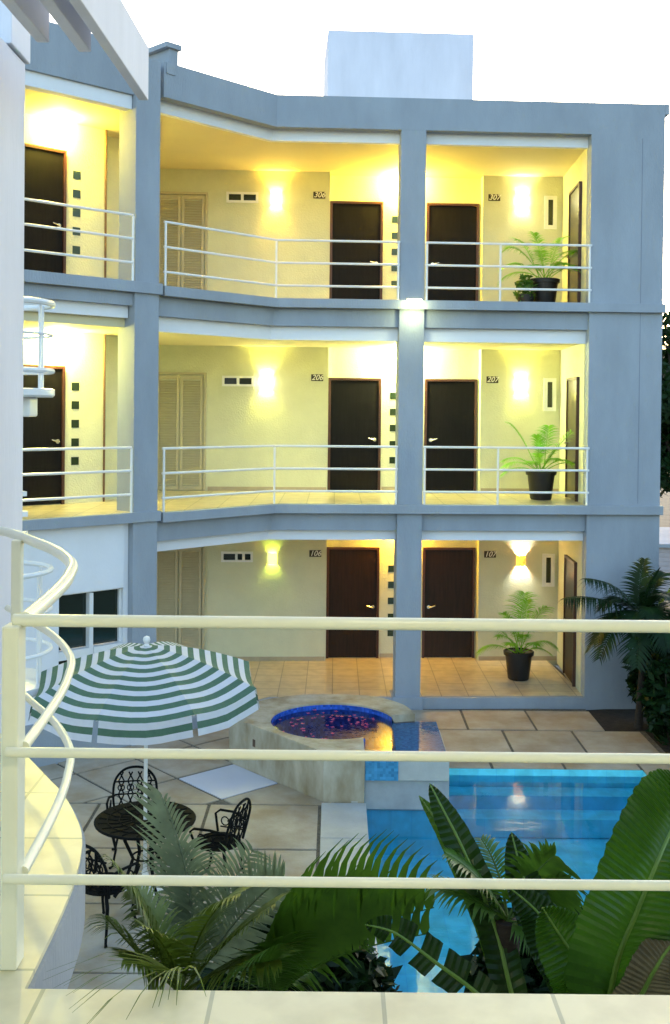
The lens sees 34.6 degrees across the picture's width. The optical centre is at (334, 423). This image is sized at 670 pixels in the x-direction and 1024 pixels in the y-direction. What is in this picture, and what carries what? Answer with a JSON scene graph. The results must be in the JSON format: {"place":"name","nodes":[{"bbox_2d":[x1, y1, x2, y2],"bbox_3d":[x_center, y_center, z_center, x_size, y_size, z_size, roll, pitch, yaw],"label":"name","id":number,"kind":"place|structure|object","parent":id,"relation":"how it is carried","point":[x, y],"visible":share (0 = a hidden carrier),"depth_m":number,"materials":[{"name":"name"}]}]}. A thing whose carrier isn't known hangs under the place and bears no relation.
{"place":"outdoors","nodes":[
{"label":"outdoors","id":0,"kind":"place"},
{"bbox_2d":[22,296,55,696],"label":"spiral staircase","id":1,"kind":"structure","parent":0,"point":[32,676],"depth_m":10.92,"materials":[{"name":"white metal"}]},
{"bbox_2d":[38,709,669,989],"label":"pavement","id":2,"kind":"structure","parent":0,"point":[282,824],"depth_m":13.73,"materials":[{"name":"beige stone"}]},
{"bbox_2d":[85,844,140,947],"bbox_3d":[-2.153,4.266,9.992,0.586,0.917,0.565,1,1,30],"label":"iron chair","id":3,"kind":"object","parent":2,"relation":"on","point":[105,891],"visible":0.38,"depth_m":9.78,"materials":[{"name":"black metal"}]},
{"bbox_2d":[106,765,157,868],"bbox_3d":[-2.175,4.242,11.632,0.586,0.917,0.566,0,1,-8],"label":"iron chair","id":4,"kind":"object","parent":2,"relation":"on","point":[112,796],"visible":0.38,"depth_m":11.83,"materials":[{"name":"black metal"}]},
{"bbox_2d":[28,636,259,895],"bbox_3d":[-1.906,3.419,10.838,2.211,2.578,2.202,0,1,-9],"label":"patio umbrella","id":5,"kind":"object","parent":2,"relation":"on","point":[135,704],"visible":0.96,"depth_m":10.22,"materials":[{"name":"multicoloured fabric"}]},
{"bbox_2d":[94,800,195,897],"bbox_3d":[-1.919,4.344,10.852,1.020,0.740,1.020,1,1,0],"label":"iron table","id":6,"kind":"object","parent":2,"relation":"on","point":[119,821],"visible":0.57,"depth_m":10.76,"materials":[{"name":"black metal"}]},
{"bbox_2d":[189,797,251,895],"bbox_3d":[-1.183,4.261,11.003,0.566,0.917,0.586,1,1,22],"label":"iron chair","id":7,"kind":"object","parent":2,"relation":"on","point":[226,839],"visible":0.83,"depth_m":10.90,"materials":[{"name":"black metal"}]},
{"bbox_2d":[179,764,276,798],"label":"marble paving slab","id":8,"kind":"structure","parent":2,"relation":"on","point":[227,781],"depth_m":14.05,"materials":[{"name":"white stone"}]},
{"bbox_2d":[49,0,669,347],"label":"sky","id":9,"kind":"structure","parent":0,"point":[591,51],"materials":[{"name":"white"}]},
{"bbox_2d":[372,768,646,992],"bbox_3d":[2.277,5.100,10.622,3.835,0.670,8.100,1,1,0],"label":"pool basin","id":10,"kind":"object","parent":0,"point":[574,815],"visible":0.27,"depth_m":13.98,"materials":[{"name":"tile"}]},
{"bbox_2d":[229,694,448,855],"bbox_3d":[-0.021,4.706,14.696,2.889,1.318,2.756,1,1,0],"label":"hot tub","id":11,"kind":"object","parent":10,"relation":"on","point":[388,793],"visible":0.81,"depth_m":13.82,"materials":[{"name":"stone"}]},
{"bbox_2d":[461,907,582,993],"bbox_3d":[1.170,3.677,5.657,1.080,2.336,0.830,1,1,0],"label":"garden shrub","id":12,"kind":"object","parent":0,"point":[535,981],"visible":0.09,"depth_m":5.56,"materials":[{"name":"green plant"}]},
{"bbox_2d":[554,489,669,677],"bbox_3d":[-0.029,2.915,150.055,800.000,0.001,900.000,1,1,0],"label":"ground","id":13,"kind":"structure","parent":0,"point":[665,516],"depth_m":53.21,"materials":[{"name":"beige tile"}]},
{"bbox_2d":[0,37,24,732],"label":"wall","id":14,"kind":"structure","parent":13,"relation":"on","point":[12,118],"depth_m":5.40,"materials":[{"name":"white paint"}]},
{"bbox_2d":[0,0,29,63],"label":"wall beam","id":15,"kind":"structure","parent":14,"relation":"on","point":[14,35],"depth_m":5.36,"materials":[{"name":"white paint"}]},
{"bbox_2d":[0,733,669,1023],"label":"balcony","id":16,"kind":"structure","parent":14,"relation":"attached to","point":[54,922],"depth_m":2.78,"materials":[{"name":"tile"}]},
{"bbox_2d":[1,0,148,99],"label":"pergola","id":17,"kind":"object","parent":16,"relation":"on","point":[110,25],"visible":1,"depth_m":4.67,"materials":[{"name":"white paint"}]},
{"bbox_2d":[47,950,205,1023],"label":"balcony palm frond","id":18,"kind":"object","parent":16,"relation":"on","point":[160,966],"visible":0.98,"depth_m":2.78,"materials":[{"name":"green plant"}]},
{"bbox_2d":[0,526,669,970],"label":"railing","id":19,"kind":"object","parent":16,"relation":"on","point":[16,752],"visible":1,"depth_m":2.90,"materials":[{"name":"beige metal"}]},
{"bbox_2d":[22,22,162,766],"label":"hotel wing","id":20,"kind":"structure","parent":13,"relation":"on","point":[91,271],"depth_m":15.53,"materials":[{"name":"white paint"}]},
{"bbox_2d":[23,364,64,505],"bbox_3d":[-4.518,0.173,16.253,0.950,2.130,0.124,0,1,-43],"label":"door","id":21,"kind":"structure","parent":20,"relation":"in","point":[47,429],"depth_m":16.38,"materials":[{"name":"brown wood"}]},
{"bbox_2d":[24,143,66,273],"bbox_3d":[-4.485,-3.132,16.206,0.950,2.130,0.124,0,1,-43],"label":"door","id":22,"kind":"structure","parent":20,"relation":"in","point":[45,175],"depth_m":16.30,"materials":[{"name":"brown wood"}]},
{"bbox_2d":[59,588,123,663],"bbox_3d":[-3.465,2.924,15.141,1.026,1.160,0.160,0,1,-43],"label":"window","id":23,"kind":"structure","parent":20,"relation":"in","point":[83,641],"depth_m":15.13,"materials":[{"name":"black glass"}]},
{"bbox_2d":[320,803,377,957],"bbox_3d":[0.107,4.782,10.188,0.550,0.095,6.240,1,1,0],"label":"pool coping","id":24,"kind":"object","parent":13,"relation":"on","point":[344,823],"visible":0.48,"depth_m":12.46,"materials":[{"name":"stone"}]},
{"bbox_2d":[149,30,669,728],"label":"hotel building","id":25,"kind":"structure","parent":13,"relation":"on","point":[369,466],"depth_m":19.40,"materials":[{"name":"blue paint"}]},
{"bbox_2d":[156,549,177,642],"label":"louvre door","id":26,"kind":"structure","parent":25,"relation":"in","point":[167,569],"depth_m":19.90,"materials":[{"name":"beige paint"}]},
{"bbox_2d":[157,375,179,489],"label":"louvre door","id":27,"kind":"structure","parent":25,"relation":"in","point":[168,390],"depth_m":19.86,"materials":[{"name":"beige paint"}]},
{"bbox_2d":[159,195,180,286],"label":"louvre door","id":28,"kind":"structure","parent":25,"relation":"in","point":[178,235],"depth_m":19.81,"materials":[{"name":"beige paint"}]},
{"bbox_2d":[178,547,201,648],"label":"louvre door","id":29,"kind":"structure","parent":25,"relation":"in","point":[189,575],"depth_m":19.92,"materials":[{"name":"beige paint"}]},
{"bbox_2d":[180,376,202,489],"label":"louvre door","id":30,"kind":"structure","parent":25,"relation":"in","point":[191,425],"depth_m":19.87,"materials":[{"name":"beige paint"}]},
{"bbox_2d":[181,195,204,289],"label":"louvre door","id":31,"kind":"structure","parent":25,"relation":"in","point":[190,197],"depth_m":19.83,"materials":[{"name":"beige paint"}]},
{"bbox_2d":[221,551,252,561],"bbox_3d":[-1.821,2.468,19.970,0.590,0.195,0.045,1,1,-3],"label":"window","id":32,"kind":"structure","parent":25,"relation":"in","point":[226,556],"depth_m":19.96,"materials":[{"name":"white metal"}]},
{"bbox_2d":[222,376,253,386],"bbox_3d":[-1.798,-0.796,19.924,0.590,0.195,0.045,1,1,-3],"label":"window","id":33,"kind":"structure","parent":25,"relation":"in","point":[226,380],"depth_m":19.91,"materials":[{"name":"white metal"}]},
{"bbox_2d":[226,192,257,202],"bbox_3d":[-1.714,-4.193,19.879,0.590,0.195,0.045,1,1,-3],"label":"window","id":34,"kind":"structure","parent":25,"relation":"in","point":[231,197],"depth_m":19.87,"materials":[{"name":"white metal"}]},
{"bbox_2d":[261,377,270,387],"bbox_3d":[-1.272,-0.771,19.919,0.184,0.200,0.094,1,1,-3],"label":"wall sconce","id":35,"kind":"object","parent":25,"relation":"attached to","point":[266,382],"depth_m":19.89,"materials":[{"name":"beige glass"}]},
{"bbox_2d":[267,553,276,563],"bbox_3d":[-1.165,2.500,19.972,0.184,0.200,0.094,1,1,-3],"label":"wall sconce","id":36,"kind":"object","parent":25,"relation":"attached to","point":[271,558],"depth_m":19.94,"materials":[{"name":"beige glass"}]},
{"bbox_2d":[271,193,280,203],"bbox_3d":[-1.089,-4.169,19.880,0.184,0.200,0.094,1,1,-3],"label":"wall sconce","id":37,"kind":"object","parent":25,"relation":"attached to","point":[275,198],"depth_m":19.85,"materials":[{"name":"beige glass"}]},
{"bbox_2d":[309,550,320,556],"bbox_3d":[-0.365,2.417,20.048,0.228,0.124,0.020,1,1,-3],"label":"room number sign","id":38,"kind":"object","parent":25,"relation":"attached to","point":[314,553],"visible":1,"depth_m":20.04,"materials":[{"name":"black metal"}]},
{"bbox_2d":[311,374,322,380],"bbox_3d":[-0.330,-0.863,20.002,0.228,0.124,0.020,1,1,-3],"label":"room number sign","id":39,"kind":"object","parent":25,"relation":"attached to","point":[316,377],"visible":1,"depth_m":20.00,"materials":[{"name":"black"}]},
{"bbox_2d":[313,192,325,198],"bbox_3d":[-0.289,-4.252,19.955,0.228,0.124,0.019,1,1,-3],"label":"room number sign","id":40,"kind":"object","parent":25,"relation":"attached to","point":[320,195],"visible":1,"depth_m":19.95,"materials":[{"name":"black"}]},
{"bbox_2d":[326,547,379,657],"bbox_3d":[0.335,3.380,20.338,1.002,2.100,0.131,1,1,0],"label":"door","id":41,"kind":"structure","parent":25,"relation":"in","point":[352,579],"depth_m":20.33,"materials":[{"name":"brown wood"}]},
{"bbox_2d":[327,378,381,489],"bbox_3d":[0.366,0.195,20.294,1.002,2.130,0.131,1,1,0],"label":"door","id":42,"kind":"structure","parent":25,"relation":"in","point":[354,404],"depth_m":20.28,"materials":[{"name":"brown wood"}]},
{"bbox_2d":[329,201,382,298],"bbox_3d":[0.400,-3.124,20.248,1.002,2.130,0.131,1,1,0],"label":"door","id":43,"kind":"structure","parent":25,"relation":"in","point":[349,220],"depth_m":20.23,"materials":[{"name":"brown wood"}]},
{"bbox_2d":[406,297,422,307],"bbox_3d":[1.278,-1.954,17.311,0.260,0.150,0.152,1,1,-3],"label":"pillar lamp","id":44,"kind":"object","parent":25,"relation":"attached to","point":[414,303],"visible":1,"depth_m":17.25,"materials":[{"name":"white glass"}]},
{"bbox_2d":[422,547,474,657],"bbox_3d":[2.158,3.397,20.411,1.000,2.100,0.124,1,1,-3],"label":"door","id":45,"kind":"structure","parent":25,"relation":"in","point":[448,573],"depth_m":20.42,"materials":[{"name":"brown wood"}]},
{"bbox_2d":[424,379,476,490],"bbox_3d":[2.190,0.213,20.366,1.000,2.130,0.124,1,1,-3],"label":"door","id":46,"kind":"structure","parent":25,"relation":"in","point":[450,408],"depth_m":20.38,"materials":[{"name":"brown wood"}]},
{"bbox_2d":[426,203,479,300],"bbox_3d":[2.223,-3.107,20.320,1.000,2.130,0.124,1,1,-3],"label":"door","id":47,"kind":"structure","parent":25,"relation":"in","point":[445,222],"depth_m":20.33,"materials":[{"name":"brown wood"}]},
{"bbox_2d":[484,551,496,557],"bbox_3d":[2.930,2.452,20.220,0.247,0.124,0.019,1,1,-3],"label":"room number sign","id":48,"kind":"object","parent":25,"relation":"attached to","point":[489,554],"visible":1,"depth_m":20.21,"materials":[{"name":"black"}]},
{"bbox_2d":[486,376,498,382],"bbox_3d":[2.968,-0.832,20.174,0.247,0.124,0.019,1,1,-3],"label":"room number sign","id":49,"kind":"object","parent":25,"relation":"attached to","point":[491,379],"visible":1,"depth_m":20.17,"materials":[{"name":"black"}]},
{"bbox_2d":[488,194,500,200],"bbox_3d":[2.997,-4.242,20.126,0.247,0.124,0.019,1,1,-3],"label":"room number sign","id":50,"kind":"object","parent":25,"relation":"attached to","point":[493,197],"visible":1,"depth_m":20.12,"materials":[{"name":"black"}]},
{"bbox_2d":[476,590,558,680],"bbox_3d":[3.213,3.733,18.826,1.554,1.490,1.014,1,1,0],"label":"potted palm","id":51,"kind":"object","parent":25,"relation":"on","point":[518,662],"visible":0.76,"depth_m":18.78,"materials":[{"name":"green plant"}]},
{"bbox_2d":[516,379,525,389],"bbox_3d":[3.501,-0.737,20.168,0.184,0.200,0.094,1,1,-3],"label":"wall sconce","id":52,"kind":"object","parent":25,"relation":"attached to","point":[520,384],"depth_m":20.14,"materials":[{"name":"beige glass"}]},
{"bbox_2d":[516,555,525,565],"bbox_3d":[3.508,2.573,20.216,0.184,0.200,0.094,1,1,-3],"label":"wall sconce","id":53,"kind":"object","parent":25,"relation":"attached to","point":[520,560],"depth_m":20.19,"materials":[{"name":"yellow glass"}]},
{"bbox_2d":[517,195,526,205],"bbox_3d":[3.516,-4.186,20.118,0.184,0.200,0.094,1,1,-3],"label":"wall sconce","id":54,"kind":"object","parent":25,"relation":"attached to","point":[521,199],"depth_m":20.09,"materials":[{"name":"beige glass"}]},
{"bbox_2d":[513,274,537,301],"bbox_3d":[3.257,-2.290,18.380,0.463,0.580,0.354,1,1,0],"label":"leafy plant","id":55,"kind":"object","parent":25,"relation":"on","point":[524,296],"visible":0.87,"depth_m":18.31,"materials":[{"name":"green plant"}]},
{"bbox_2d":[499,422,574,499],"bbox_3d":[3.652,0.639,18.729,1.710,1.348,1.061,1,1,0],"label":"potted palm","id":56,"kind":"object","parent":25,"relation":"on","point":[540,480],"visible":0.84,"depth_m":18.60,"materials":[{"name":"green plant"}]},
{"bbox_2d":[497,231,580,301],"bbox_3d":[3.796,-2.679,18.595,2.049,1.351,1.118,1,1,0],"label":"potted palm","id":57,"kind":"object","parent":25,"relation":"on","point":[547,282],"visible":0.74,"depth_m":18.55,"materials":[{"name":"green plant"}]},
{"bbox_2d":[542,554,554,586],"bbox_3d":[4.026,2.757,20.278,0.235,0.620,0.045,1,1,-3],"label":"window","id":58,"kind":"structure","parent":25,"relation":"in","point":[548,560],"depth_m":20.26,"materials":[{"name":"white metal"}]},
{"bbox_2d":[543,378,555,410],"bbox_3d":[4.045,-0.552,20.231,0.235,0.620,0.045,1,1,-3],"label":"window","id":59,"kind":"structure","parent":25,"relation":"in","point":[549,393],"depth_m":20.21,"materials":[{"name":"white metal"}]},
{"bbox_2d":[544,196,556,228],"bbox_3d":[4.049,-3.972,20.182,0.235,0.620,0.045,1,1,-3],"label":"window","id":60,"kind":"structure","parent":25,"relation":"in","point":[550,202],"depth_m":20.16,"materials":[{"name":"white metal"}]},
{"bbox_2d":[563,555,576,686],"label":"door","id":61,"kind":"structure","parent":25,"relation":"in","point":[570,565],"depth_m":18.79,"materials":[{"name":"brown wood"}]},
{"bbox_2d":[564,377,579,501],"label":"door","id":62,"kind":"structure","parent":25,"relation":"in","point":[572,384],"depth_m":18.74,"materials":[{"name":"brown wood"}]},
{"bbox_2d":[567,181,581,302],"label":"door","id":63,"kind":"structure","parent":25,"relation":"in","point":[575,195],"depth_m":18.68,"materials":[{"name":"brown"}]},
{"bbox_2d":[504,768,669,994],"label":"banana plant","id":64,"kind":"object","parent":13,"relation":"on","point":[608,942],"visible":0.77,"depth_m":4.39,"materials":[{"name":"green plant"}]},
{"bbox_2d":[658,589,669,607],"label":"hedge","id":65,"kind":"object","parent":13,"relation":"on","point":[668,591],"visible":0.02,"depth_m":24.25,"materials":[{"name":"green plant"}]},
{"bbox_2d":[660,375,669,497],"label":"broadleaf tree","id":66,"kind":"object","parent":13,"relation":"on","point":[665,445],"visible":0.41,"depth_m":37.06,"materials":[{"name":"green plant"}]},
{"bbox_2d":[661,311,669,439],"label":"broadleaf tree","id":67,"kind":"object","parent":13,"relation":"on","point":[666,348],"visible":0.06,"depth_m":40.33,"materials":[{"name":"green plant"}]},
{"bbox_2d":[586,709,669,753],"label":"planting bed soil","id":68,"kind":"structure","parent":0,"point":[615,719],"depth_m":17.09,"materials":[{"name":"brown soil"}]},
{"bbox_2d":[558,557,669,729],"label":"garden palm","id":69,"kind":"object","parent":68,"relation":"on","point":[646,607],"visible":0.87,"depth_m":16.09,"materials":[{"name":"green plant"}]},
{"bbox_2d":[622,604,669,717],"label":"garden shrub","id":70,"kind":"object","parent":68,"relation":"on","point":[631,680],"visible":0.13,"depth_m":16.86,"materials":[{"name":"green plant"}]},
{"bbox_2d":[635,655,669,745],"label":"garden shrub","id":71,"kind":"object","parent":68,"relation":"on","point":[654,689],"visible":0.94,"depth_m":15.69,"materials":[{"name":"green plant"}]},
{"bbox_2d":[645,651,663,680],"bbox_3d":[5.308,4.064,16.817,1.167,1.342,0.993,1,1,0],"label":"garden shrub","id":72,"kind":"object","parent":68,"relation":"on","point":[656,656],"visible":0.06,"depth_m":16.73,"materials":[{"name":"green plant"}]},
{"bbox_2d":[659,651,669,715],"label":"garden shrub","id":73,"kind":"object","parent":68,"relation":"on","point":[667,676],"visible":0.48,"depth_m":15.63,"materials":[{"name":"green plant"}]},
{"bbox_2d":[659,527,669,590],"bbox_3d":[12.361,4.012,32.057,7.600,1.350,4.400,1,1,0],"label":"neighbour building","id":74,"kind":"structure","parent":0,"point":[664,548],"depth_m":30.05,"materials":[{"name":"white"}]},
{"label":"garden soil","id":75,"kind":"structure","parent":0,"visible":0},
{"bbox_2d":[85,854,309,990],"bbox_3d":[-0.708,3.451,5.130,1.117,2.768,0.739,1,1,17],"label":"garden palm","id":76,"kind":"object","parent":75,"relation":"on","point":[161,944],"visible":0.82,"depth_m":5.09,"materials":[{"name":"green plant"}]},
{"bbox_2d":[125,779,291,989],"bbox_3d":[-0.562,3.365,5.555,1.127,2.931,0.280,1,1,22],"label":"garden palm","id":77,"kind":"object","parent":75,"relation":"on","point":[178,862],"visible":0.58,"depth_m":5.62,"materials":[{"name":"green plant"}]},
{"bbox_2d":[195,965,292,990],"bbox_3d":[-0.512,3.848,5.753,0.869,1.958,0.663,1,1,0],"label":"garden shrub","id":78,"kind":"object","parent":75,"relation":"on","point":[209,970],"visible":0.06,"depth_m":5.66,"materials":[{"name":"green plant"}]},
{"bbox_2d":[222,910,337,982],"bbox_3d":[-0.318,3.760,6.056,0.771,2.130,0.602,1,1,0],"label":"garden shrub","id":79,"kind":"object","parent":75,"relation":"on","point":[264,924],"visible":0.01,"depth_m":5.99,"materials":[{"name":"green plant"}]},
{"bbox_2d":[213,924,402,991],"bbox_3d":[-0.209,3.774,5.962,1.207,2.106,0.864,1,1,0],"label":"garden shrub","id":80,"kind":"object","parent":75,"relation":"on","point":[374,973],"visible":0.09,"depth_m":5.82,"materials":[{"name":"green plant"}]},
{"bbox_2d":[214,829,441,991],"bbox_3d":[-0.160,3.408,5.338,1.178,2.860,0.812,0,1,-29],"label":"garden palm","id":81,"kind":"object","parent":75,"relation":"on","point":[329,924],"visible":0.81,"depth_m":5.24,"materials":[{"name":"green plant"}]},
{"bbox_2d":[365,784,527,993],"bbox_3d":[0.535,3.315,5.080,0.821,3.060,0.544,1,1,0],"label":"banana plant","id":82,"kind":"object","parent":75,"relation":"on","point":[452,831],"visible":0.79,"depth_m":4.95,"materials":[{"name":"green plant"}]},
{"bbox_2d":[425,834,587,959],"bbox_3d":[0.776,3.385,5.019,0.799,2.931,0.546,1,1,19],"label":"garden palm","id":83,"kind":"object","parent":75,"relation":"on","point":[545,861],"visible":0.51,"depth_m":5.01,"materials":[{"name":"green plant"}]}
]}

